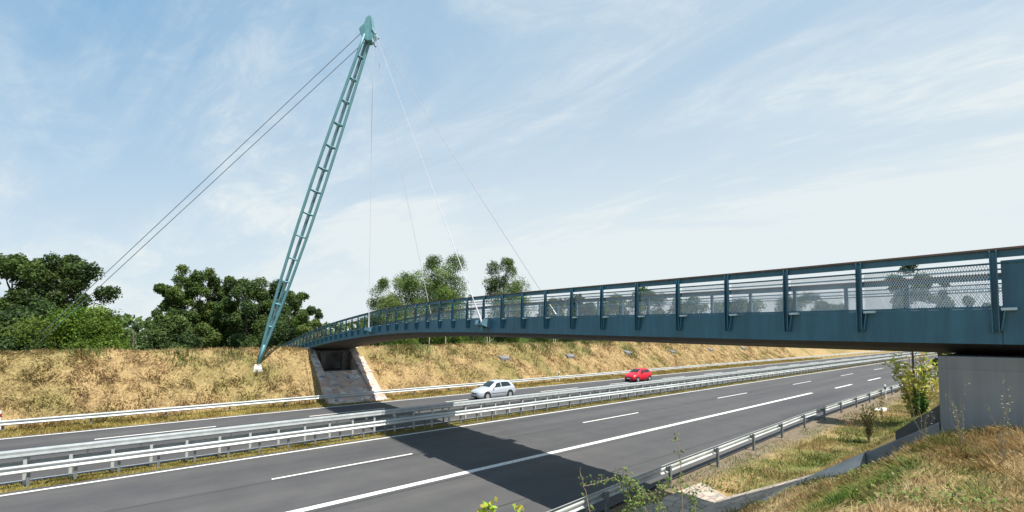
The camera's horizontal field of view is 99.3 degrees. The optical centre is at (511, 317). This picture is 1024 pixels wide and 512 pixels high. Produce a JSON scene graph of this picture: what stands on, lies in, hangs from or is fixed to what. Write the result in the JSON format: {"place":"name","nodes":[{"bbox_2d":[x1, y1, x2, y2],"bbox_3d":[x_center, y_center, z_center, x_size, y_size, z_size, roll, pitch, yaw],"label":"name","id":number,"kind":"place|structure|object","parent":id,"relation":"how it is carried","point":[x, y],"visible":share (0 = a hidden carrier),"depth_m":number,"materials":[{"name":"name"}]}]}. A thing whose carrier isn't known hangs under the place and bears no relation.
{"place":"outdoors","nodes":[
{"label":"outdoors","id":0,"kind":"place"},
{"bbox_2d":[0,358,822,437],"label":"verge grass","id":1,"kind":"structure","parent":0,"point":[16,431],"depth_m":31.76,"materials":[{"name":"plant"}]},
{"bbox_2d":[0,362,881,492],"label":"median grass","id":2,"kind":"structure","parent":0,"point":[85,477],"depth_m":21.53,"materials":[{"name":"plant"}]},
{"bbox_2d":[0,353,953,511],"bbox_3d":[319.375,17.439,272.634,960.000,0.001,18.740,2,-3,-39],"label":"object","id":3,"kind":"structure","parent":0,"point":[512,483],"depth_m":19.23,"materials":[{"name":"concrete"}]},
{"bbox_2d":[0,357,917,495],"bbox_3d":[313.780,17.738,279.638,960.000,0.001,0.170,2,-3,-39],"label":"road marking median edge","id":4,"kind":"object","parent":3,"relation":"on","point":[341,444],"depth_m":21.23,"materials":[{"name":"paint"}]},
{"bbox_2d":[106,363,910,511],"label":"road seam","id":5,"kind":"object","parent":3,"relation":"on","point":[406,456],"visible":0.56,"depth_m":19.52,"materials":[{"name":"asphalt"}]},
{"bbox_2d":[288,393,811,511],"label":"road marking exit line","id":6,"kind":"object","parent":3,"relation":"on","point":[414,484],"visible":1,"depth_m":18.61,"materials":[{"name":"paint"}]},
{"bbox_2d":[272,364,903,479],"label":"road marking lane dashes","id":7,"kind":"object","parent":3,"relation":"on","point":[411,453],"visible":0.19,"depth_m":19.36,"materials":[{"name":"paint"}]},
{"bbox_2d":[315,369,917,511],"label":"road seam","id":8,"kind":"object","parent":3,"relation":"on","point":[527,461],"visible":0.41,"depth_m":17.93,"materials":[{"name":"asphalt"}]},
{"bbox_2d":[498,415,797,506],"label":"road seam","id":9,"kind":"object","parent":3,"relation":"on","point":[627,467],"visible":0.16,"depth_m":17.93,"materials":[{"name":"asphalt"}]},
{"bbox_2d":[0,337,1023,511],"bbox_3d":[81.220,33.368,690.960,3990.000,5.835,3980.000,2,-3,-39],"label":"ground","id":10,"kind":"structure","parent":0,"point":[296,364],"depth_m":33.25,"materials":[{"name":"beige plant"}]},
{"bbox_2d":[0,304,51,351],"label":"broadleaf tree","id":11,"kind":"object","parent":10,"relation":"on","point":[7,322],"visible":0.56,"depth_m":43.35,"materials":[{"name":"green plant"}]},
{"bbox_2d":[0,252,70,349],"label":"broadleaf tree","id":12,"kind":"object","parent":10,"relation":"on","point":[9,264],"visible":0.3,"depth_m":54.95,"materials":[{"name":"green plant"}]},
{"bbox_2d":[0,302,135,350],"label":"maple bush","id":13,"kind":"object","parent":10,"relation":"on","point":[86,326],"visible":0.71,"depth_m":41.72,"materials":[{"name":"green plant"}]},
{"bbox_2d":[14,251,122,331],"bbox_3d":[-58.479,-1.100,56.807,9.756,14.689,9.531,-1,-3,18],"label":"broadleaf tree","id":14,"kind":"object","parent":10,"relation":"on","point":[43,287],"visible":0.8,"depth_m":55.37,"materials":[{"name":"green plant"}]},
{"bbox_2d":[104,328,129,349],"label":"maple bush","id":15,"kind":"object","parent":10,"relation":"on","point":[125,334],"visible":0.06,"depth_m":45.63,"materials":[{"name":"green plant"}]},
{"bbox_2d":[126,322,141,348],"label":"broadleaf tree","id":16,"kind":"object","parent":10,"relation":"on","point":[136,326],"visible":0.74,"depth_m":90.65,"materials":[{"name":"green plant"}]},
{"bbox_2d":[137,337,166,350],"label":"hedge bush","id":17,"kind":"object","parent":10,"relation":"on","point":[146,346],"visible":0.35,"depth_m":56.87,"materials":[{"name":"green plant"}]},
{"bbox_2d":[143,283,196,338],"bbox_3d":[-48.342,0.766,61.677,6.050,11.333,5.356,2,-3,-39],"label":"broadleaf tree","id":18,"kind":"object","parent":10,"relation":"on","point":[172,302],"visible":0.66,"depth_m":60.86,"materials":[{"name":"green plant"}]},
{"bbox_2d":[136,314,204,349],"bbox_3d":[-46.579,3.396,59.543,7.473,7.679,10.397,2,-3,-39],"label":"hedge bush","id":19,"kind":"object","parent":10,"relation":"on","point":[162,331],"visible":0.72,"depth_m":58.25,"materials":[{"name":"green plant"}]},
{"bbox_2d":[170,264,223,347],"bbox_3d":[-47.094,-0.609,64.721,7.532,14.603,7.313,2,-3,-39],"label":"broadleaf tree","id":20,"kind":"object","parent":10,"relation":"on","point":[192,285],"visible":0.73,"depth_m":63.71,"materials":[{"name":"green plant"}]},
{"bbox_2d":[31,42,363,349],"bbox_3d":[-29.183,-9.656,38.706,33.340,27.737,0.056,0,-3,7],"label":"stay cable","id":21,"kind":"object","parent":10,"relation":"attached to","point":[198,195],"visible":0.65,"depth_m":38.56,"materials":[{"name":"metal"}]},
{"bbox_2d":[200,275,243,347],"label":"broadleaf tree","id":22,"kind":"object","parent":10,"relation":"on","point":[221,292],"visible":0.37,"depth_m":67.08,"materials":[{"name":"green plant"}]},
{"bbox_2d":[192,307,263,348],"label":"hedge bush","id":23,"kind":"object","parent":10,"relation":"on","point":[218,344],"visible":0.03,"depth_m":69.65,"materials":[{"name":"green plant"}]},
{"bbox_2d":[211,276,271,348],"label":"broadleaf tree","id":24,"kind":"object","parent":10,"relation":"on","point":[245,290],"visible":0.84,"depth_m":66.08,"materials":[{"name":"green plant"}]},
{"bbox_2d":[240,312,305,347],"bbox_3d":[-35.866,3.268,66.858,11.542,9.601,10.411,2,-3,-39],"label":"hedge bush","id":25,"kind":"object","parent":10,"relation":"on","point":[282,327],"visible":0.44,"depth_m":64.82,"materials":[{"name":"green plant"}]},
{"bbox_2d":[244,279,301,341],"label":"broadleaf tree","id":26,"kind":"object","parent":10,"relation":"on","point":[266,305],"visible":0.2,"depth_m":70.22,"materials":[{"name":"green plant"}]},
{"bbox_2d":[281,292,320,340],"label":"broadleaf tree","id":27,"kind":"object","parent":10,"relation":"on","point":[292,301],"visible":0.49,"depth_m":69.18,"materials":[{"name":"green plant"}]},
{"bbox_2d":[292,309,312,345],"bbox_3d":[-30.982,2.666,64.808,3.418,7.837,3.815,2,-3,-39],"label":"walnut tree","id":28,"kind":"object","parent":10,"relation":"on","point":[301,318],"visible":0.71,"depth_m":64.49,"materials":[{"name":"green plant"}]},
{"bbox_2d":[253,15,378,371],"bbox_3d":[-16.798,-10.418,37.154,10.770,30.764,1.554,0,-2,2],"label":"mast","id":29,"kind":"object","parent":10,"relation":"on","point":[367,31],"visible":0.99,"depth_m":37.01,"materials":[{"name":"metal"}]},
{"bbox_2d":[25,33,360,348],"bbox_3d":[-29.420,-10.237,38.686,33.161,28.197,0.056,0,-3,7],"label":"stay cable","id":30,"kind":"object","parent":29,"relation":"attached to","point":[195,188],"visible":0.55,"depth_m":38.55,"materials":[{"name":"metal"}]},
{"bbox_2d":[368,64,372,326],"bbox_3d":[-10.610,-11.241,32.833,0.094,24.453,7.518,1,-3,-18],"label":"stay cable","id":31,"kind":"object","parent":29,"relation":"attached to","point":[370,200],"visible":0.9,"depth_m":31.70,"materials":[{"name":"metal"}]},
{"bbox_2d":[375,47,432,319],"bbox_3d":[-8.703,-11.165,34.580,7.640,24.454,0.097,-2,-3,37],"label":"stay cable","id":32,"kind":"object","parent":29,"relation":"attached to","point":[403,182],"visible":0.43,"depth_m":34.41,"materials":[{"name":"metal"}]},
{"bbox_2d":[375,34,481,322],"bbox_3d":[-6.395,-11.863,27.684,0.100,25.070,20.176,1,-3,-31],"label":"stay cable","id":33,"kind":"object","parent":29,"relation":"attached to","point":[480,318],"visible":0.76,"depth_m":22.81,"materials":[{"name":"metal"}]},
{"bbox_2d":[379,40,555,314],"bbox_3d":[-4.489,-11.785,29.477,0.100,25.071,20.483,2,-3,-43],"label":"stay cable","id":34,"kind":"object","parent":29,"relation":"attached to","point":[471,183],"visible":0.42,"depth_m":27.03,"materials":[{"name":"metal"}]},
{"bbox_2d":[314,308,324,339],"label":"poplar tree","id":35,"kind":"object","parent":10,"relation":"on","point":[318,315],"visible":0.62,"depth_m":141.39,"materials":[{"name":"green plant"}]},
{"bbox_2d":[305,347,386,404],"bbox_3d":[-16.156,5.111,41.075,4.980,5.500,10.350,2,-3,-39],"label":"abutment","id":36,"kind":"object","parent":10,"relation":"on","point":[343,371],"visible":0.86,"depth_m":39.53,"materials":[{"name":"concrete"}]},
{"bbox_2d":[113,313,590,343],"bbox_3d":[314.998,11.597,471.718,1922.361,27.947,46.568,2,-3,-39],"label":"distant wood","id":37,"kind":"object","parent":10,"relation":"on","point":[128,319],"depth_m":123.58,"materials":[{"name":"green plant"}]},
{"bbox_2d":[359,315,370,327],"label":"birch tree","id":38,"kind":"object","parent":10,"relation":"on","point":[362,321],"visible":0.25,"depth_m":70.34,"materials":[{"name":"green plant"}]},
{"bbox_2d":[50,340,701,369],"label":"weed tufts","id":39,"kind":"object","parent":10,"relation":"on","point":[409,347],"visible":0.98,"depth_m":46.94,"materials":[{"name":"green plant"}]},
{"bbox_2d":[361,312,394,345],"bbox_3d":[-17.028,2.804,54.756,5.306,7.401,5.094,2,-3,-39],"label":"hedge bush","id":40,"kind":"object","parent":10,"relation":"on","point":[382,319],"visible":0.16,"depth_m":54.03,"materials":[{"name":"green plant"}]},
{"bbox_2d":[363,276,404,345],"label":"birch tree","id":41,"kind":"object","parent":10,"relation":"on","point":[383,283],"visible":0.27,"depth_m":75.14,"materials":[{"name":"green plant"}]},
{"bbox_2d":[368,290,421,345],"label":"hedge bush","id":42,"kind":"object","parent":10,"relation":"on","point":[385,302],"visible":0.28,"depth_m":70.80,"materials":[{"name":"green plant"}]},
{"bbox_2d":[383,316,420,344],"bbox_3d":[-14.613,3.287,58.472,4.778,7.106,5.709,2,-3,-39],"label":"hedge bush","id":43,"kind":"object","parent":10,"relation":"on","point":[400,342],"visible":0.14,"depth_m":57.77,"materials":[{"name":"green plant"}]},
{"bbox_2d":[392,271,442,343],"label":"broadleaf tree","id":44,"kind":"object","parent":10,"relation":"on","point":[415,288],"visible":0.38,"depth_m":81.34,"materials":[{"name":"green plant"}]},
{"bbox_2d":[414,318,441,344],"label":"hedge bush","id":45,"kind":"object","parent":10,"relation":"on","point":[424,340],"visible":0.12,"depth_m":62.41,"materials":[{"name":"green plant"}]},
{"bbox_2d":[413,254,450,319],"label":"poplar tree","id":46,"kind":"object","parent":10,"relation":"on","point":[434,262],"visible":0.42,"depth_m":88.87,"materials":[{"name":"green plant"}]},
{"bbox_2d":[0,351,879,430],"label":"guardrail","id":47,"kind":"object","parent":10,"relation":"on","point":[3,423],"visible":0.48,"depth_m":34.06,"materials":[{"name":"metal"}]},
{"bbox_2d":[424,283,465,344],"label":"hedge bush","id":48,"kind":"object","parent":10,"relation":"on","point":[449,293],"visible":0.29,"depth_m":81.69,"materials":[{"name":"green plant"}]},
{"bbox_2d":[430,317,468,344],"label":"hedge bush","id":49,"kind":"object","parent":10,"relation":"on","point":[456,339],"visible":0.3,"depth_m":60.58,"materials":[{"name":"green plant"}]},
{"bbox_2d":[438,251,469,337],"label":"poplar tree","id":50,"kind":"object","parent":10,"relation":"on","point":[451,261],"visible":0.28,"depth_m":92.19,"materials":[{"name":"green plant"}]},
{"bbox_2d":[0,352,919,485],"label":"guardrail","id":51,"kind":"object","parent":10,"relation":"on","point":[25,454],"visible":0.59,"depth_m":22.82,"materials":[{"name":"metal"}]},
{"bbox_2d":[0,352,935,486],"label":"guardrail","id":52,"kind":"object","parent":10,"relation":"on","point":[28,469],"visible":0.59,"depth_m":22.44,"materials":[{"name":"metal"}]},
{"bbox_2d":[0,351,936,485],"bbox_3d":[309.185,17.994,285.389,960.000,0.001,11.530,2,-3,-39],"label":"road far carriageway","id":53,"kind":"structure","parent":10,"relation":"on","point":[33,441],"depth_m":27.83,"materials":[{"name":"asphalt"}]},
{"bbox_2d":[8,355,880,449],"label":"road seam","id":54,"kind":"object","parent":53,"relation":"on","point":[361,411],"visible":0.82,"depth_m":30.63,"materials":[{"name":"asphalt"}]},
{"bbox_2d":[4,351,902,438],"bbox_3d":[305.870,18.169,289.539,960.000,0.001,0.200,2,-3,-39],"label":"road marking far outer edge","id":55,"kind":"object","parent":53,"relation":"on","point":[325,407],"depth_m":31.82,"materials":[{"name":"paint"}]},
{"bbox_2d":[0,353,934,483],"bbox_3d":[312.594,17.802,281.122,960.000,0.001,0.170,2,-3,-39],"label":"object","id":56,"kind":"object","parent":53,"relation":"on","point":[322,438],"depth_m":22.30,"materials":[{"name":"paint"}]},
{"bbox_2d":[470,379,515,398],"bbox_3d":[-1.728,6.466,39.127,4.087,1.669,2.020,2,-3,-39],"label":"car","id":57,"kind":"object","parent":53,"relation":"on","point":[495,388],"visible":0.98,"depth_m":38.51,"materials":[{"name":"silver metal"}]},
{"bbox_2d":[94,353,897,439],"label":"road marking far short dashes","id":58,"kind":"object","parent":53,"relation":"on","point":[365,410],"visible":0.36,"depth_m":31.41,"materials":[{"name":"paint"}]},
{"bbox_2d":[624,368,651,381],"bbox_3d":[15.646,7.135,54.131,3.785,1.635,1.940,2,-3,-39],"label":"car","id":59,"kind":"object","parent":53,"relation":"on","point":[636,374],"visible":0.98,"depth_m":53.47,"materials":[{"name":"red paint"}]},
{"bbox_2d":[462,336,486,342],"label":"hedge bush","id":60,"kind":"object","parent":10,"relation":"on","point":[477,339],"visible":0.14,"depth_m":65.59,"materials":[{"name":"green plant"}]},
{"bbox_2d":[476,496,497,511],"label":"bramble shoot","id":61,"kind":"object","parent":10,"relation":"on","point":[485,506],"visible":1,"depth_m":3.60,"materials":[{"name":"green plant"}]},
{"bbox_2d":[485,337,510,342],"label":"hedge bush","id":62,"kind":"object","parent":10,"relation":"on","point":[498,339],"visible":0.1,"depth_m":69.42,"materials":[{"name":"green plant"}]},
{"bbox_2d":[482,257,525,342],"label":"oak tree","id":63,"kind":"object","parent":10,"relation":"on","point":[495,285],"visible":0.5,"depth_m":104.95,"materials":[{"name":"green plant"}]},
{"bbox_2d":[498,355,509,360],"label":"concrete slab","id":64,"kind":"structure","parent":10,"relation":"on","point":[504,357],"depth_m":52.47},
{"bbox_2d":[485,275,541,342],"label":"hedge bush","id":65,"kind":"object","parent":10,"relation":"on","point":[521,286],"visible":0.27,"depth_m":96.81,"materials":[{"name":"green plant"}]},
{"bbox_2d":[505,337,528,342],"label":"hedge bush","id":66,"kind":"object","parent":10,"relation":"on","point":[514,339],"visible":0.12,"depth_m":67.07,"materials":[{"name":"green plant"}]},
{"bbox_2d":[512,503,523,511],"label":"bramble shoot","id":67,"kind":"object","parent":10,"relation":"on","point":[519,507],"visible":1,"depth_m":3.60,"materials":[{"name":"green plant"}]},
{"bbox_2d":[525,338,551,342],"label":"hedge bush","id":68,"kind":"object","parent":10,"relation":"on","point":[536,339],"visible":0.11,"depth_m":74.29,"materials":[{"name":"green plant"}]},
{"bbox_2d":[537,298,566,342],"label":"broadleaf tree","id":69,"kind":"object","parent":10,"relation":"on","point":[555,299],"visible":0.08,"depth_m":90.01,"materials":[{"name":"green plant"}]},
{"bbox_2d":[558,339,585,341],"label":"hedge bush","id":70,"kind":"object","parent":10,"relation":"on","point":[568,340],"visible":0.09,"depth_m":79.87,"materials":[{"name":"green plant"}]},
{"bbox_2d":[564,293,596,340],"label":"broadleaf tree","id":71,"kind":"object","parent":10,"relation":"on","point":[574,311],"visible":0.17,"depth_m":98.01,"materials":[{"name":"green plant"}]},
{"bbox_2d":[578,467,594,511],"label":"bramble shoot","id":72,"kind":"object","parent":10,"relation":"on","point":[593,509],"visible":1,"depth_m":5.19,"materials":[{"name":"green plant"}]},
{"bbox_2d":[593,293,626,340],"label":"broadleaf tree","id":73,"kind":"object","parent":10,"relation":"on","point":[606,308],"visible":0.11,"depth_m":101.51,"materials":[{"name":"green plant"}]},
{"bbox_2d":[580,467,641,510],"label":"bramble shoot","id":74,"kind":"object","parent":10,"relation":"on","point":[628,495],"visible":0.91,"depth_m":5.20,"materials":[{"name":"green plant"}]},
{"bbox_2d":[621,467,650,511],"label":"bramble shoot","id":75,"kind":"object","parent":10,"relation":"on","point":[629,481],"visible":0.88,"depth_m":5.21,"materials":[{"name":"green plant"}]},
{"bbox_2d":[614,287,661,316],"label":"broadleaf tree","id":76,"kind":"object","parent":10,"relation":"on","point":[640,288],"visible":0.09,"depth_m":115.15,"materials":[{"name":"green plant"}]},
{"bbox_2d":[622,485,655,511],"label":"bramble shoot","id":77,"kind":"object","parent":10,"relation":"on","point":[639,501],"visible":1,"depth_m":4.80,"materials":[{"name":"green plant"}]},
{"bbox_2d":[648,472,689,511],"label":"bramble shoot","id":78,"kind":"object","parent":10,"relation":"on","point":[658,499],"visible":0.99,"depth_m":5.20,"materials":[{"name":"green plant"}]},
{"bbox_2d":[653,291,684,315],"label":"broadleaf tree","id":79,"kind":"object","parent":10,"relation":"on","point":[670,305],"visible":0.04,"depth_m":116.57,"materials":[{"name":"green plant"}]},
{"bbox_2d":[671,431,689,511],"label":"bramble shoot","id":80,"kind":"object","parent":10,"relation":"on","point":[681,492],"visible":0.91,"depth_m":5.79,"materials":[{"name":"green plant"}]},
{"bbox_2d":[680,297,704,313],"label":"broadleaf tree","id":81,"kind":"object","parent":10,"relation":"on","point":[688,306],"visible":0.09,"depth_m":119.46,"materials":[{"name":"green plant"}]},
{"bbox_2d":[683,477,721,511],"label":"bramble shoot","id":82,"kind":"object","parent":10,"relation":"on","point":[693,497],"visible":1,"depth_m":5.60,"materials":[{"name":"green plant"}]},
{"bbox_2d":[701,301,730,312],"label":"broadleaf tree","id":83,"kind":"object","parent":10,"relation":"on","point":[714,309],"visible":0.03,"depth_m":133.90,"materials":[{"name":"green plant"}]},
{"bbox_2d":[721,298,755,312],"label":"broadleaf tree","id":84,"kind":"object","parent":10,"relation":"on","point":[731,309],"visible":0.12,"depth_m":137.78,"materials":[{"name":"green plant"}]},
{"bbox_2d":[547,372,936,511],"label":"guardrail","id":85,"kind":"object","parent":10,"relation":"on","point":[594,498],"visible":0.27,"depth_m":18.20,"materials":[{"name":"metal"}]},
{"bbox_2d":[613,381,938,511],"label":"verge weeds","id":86,"kind":"object","parent":10,"relation":"on","point":[876,442],"visible":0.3,"depth_m":20.79,"materials":[{"name":"green plant"}]},
{"bbox_2d":[774,295,806,313],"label":"broadleaf tree","id":87,"kind":"object","parent":10,"relation":"on","point":[790,302],"visible":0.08,"depth_m":166.53,"materials":[{"name":"green plant"}]},
{"bbox_2d":[664,395,937,493],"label":"verge broadleaf weeds","id":88,"kind":"object","parent":10,"relation":"on","point":[804,453],"visible":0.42,"depth_m":19.68,"materials":[{"name":"green plant"}]},
{"bbox_2d":[801,291,832,312],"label":"broadleaf tree","id":89,"kind":"object","parent":10,"relation":"on","point":[818,303],"visible":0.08,"depth_m":180.82,"materials":[{"name":"green plant"}]},
{"bbox_2d":[629,353,1023,511],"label":"abutment","id":90,"kind":"object","parent":10,"relation":"on","point":[983,374],"visible":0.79,"depth_m":7.67,"materials":[{"name":"concrete"}]},
{"bbox_2d":[277,245,1023,354],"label":"footbridge","id":91,"kind":"object","parent":90,"relation":"on","point":[994,327],"visible":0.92,"depth_m":10.38,"materials":[{"name":"teal paint"}]},
{"bbox_2d":[841,410,864,443],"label":"dry shrub","id":92,"kind":"object","parent":10,"relation":"on","point":[852,423],"visible":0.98,"depth_m":22.94,"materials":[{"name":"brown plant"}]},
{"bbox_2d":[711,414,1023,511],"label":"foreground grass","id":93,"kind":"structure","parent":10,"relation":"on","point":[951,489],"depth_m":6.03,"materials":[{"name":"plant"}]},
{"bbox_2d":[857,401,878,441],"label":"dry shrub","id":94,"kind":"object","parent":10,"relation":"on","point":[868,424],"visible":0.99,"depth_m":22.80,"materials":[{"name":"green plant"}]},
{"bbox_2d":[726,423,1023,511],"bbox_3d":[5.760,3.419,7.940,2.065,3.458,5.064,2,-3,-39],"label":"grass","id":95,"kind":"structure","parent":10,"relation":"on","point":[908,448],"depth_m":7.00,"materials":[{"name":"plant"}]},
{"bbox_2d":[731,428,1022,511],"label":"broadleaf weeds","id":96,"kind":"object","parent":10,"relation":"on","point":[952,494],"visible":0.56,"depth_m":5.41,"materials":[{"name":"green plant"}]},
{"bbox_2d":[873,391,885,420],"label":"dry shrub","id":97,"kind":"object","parent":10,"relation":"on","point":[881,408],"visible":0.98,"depth_m":29.43,"materials":[{"name":"beige plant"}]},
{"bbox_2d":[881,351,946,417],"bbox_3d":[24.704,4.046,26.450,3.346,4.368,3.437,2,-3,-39],"label":"elder shrub","id":98,"kind":"object","parent":10,"relation":"on","point":[906,388],"visible":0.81,"depth_m":26.45,"materials":[{"name":"green plant"}]},
{"bbox_2d":[877,265,955,416],"bbox_3d":[24.690,1.574,26.548,3.618,10.014,2.991,-1,-3,28],"label":"broadleaf tree","id":99,"kind":"object","parent":10,"relation":"on","point":[921,276],"visible":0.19,"depth_m":26.35,"materials":[{"name":"green plant"}]},
{"bbox_2d":[906,356,933,391],"bbox_3d":[41.400,5.771,44.257,2.111,3.681,0.759,-1,-3,28],"label":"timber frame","id":100,"kind":"object","parent":10,"relation":"on","point":[916,365],"visible":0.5,"depth_m":44.33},
{"bbox_2d":[911,391,930,414],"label":"elder shrub","id":101,"kind":"object","parent":10,"relation":"on","point":[923,401],"visible":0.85,"depth_m":25.57,"materials":[{"name":"green plant"}]},
{"bbox_2d":[910,390,934,442],"bbox_3d":[7.007,1.739,7.417,0.172,0.996,0.320,1,-3,-28],"label":"weed","id":102,"kind":"object","parent":10,"relation":"on","point":[921,421],"visible":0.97,"depth_m":7.42,"materials":[{"name":"brown plant"}]},
{"bbox_2d":[932,283,951,403],"bbox_3d":[26.747,1.723,26.811,1.411,8.144,1.806,2,-3,-39],"label":"broadleaf tree","id":103,"kind":"object","parent":10,"relation":"on","point":[935,359],"visible":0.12,"depth_m":26.88,"materials":[{"name":"green plant"}]},
{"bbox_2d":[945,378,969,444],"bbox_3d":[7.032,1.521,6.853,0.159,1.145,0.281,2,-3,-39],"label":"weed","id":104,"kind":"object","parent":10,"relation":"on","point":[957,419],"visible":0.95,"depth_m":6.84,"materials":[{"name":"brown plant"}]},
{"bbox_2d":[963,295,974,306],"bbox_3d":[32.280,1.905,30.648,1.241,7.024,1.162,2,-3,-39],"label":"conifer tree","id":105,"kind":"object","parent":10,"relation":"on","point":[968,301],"visible":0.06,"depth_m":30.62,"materials":[{"name":"green plant"}]},
{"bbox_2d":[986,377,1015,461],"bbox_3d":[7.036,1.452,6.244,0.330,1.294,0.292,2,-3,-39],"label":"weed","id":106,"kind":"object","parent":10,"relation":"on","point":[1002,434],"visible":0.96,"depth_m":6.21,"materials":[{"name":"brown plant"}]},
{"bbox_2d":[0,0,1023,336],"label":"sky","id":107,"kind":"structure","parent":0,"point":[608,141],"materials":[{"name":"blue"}]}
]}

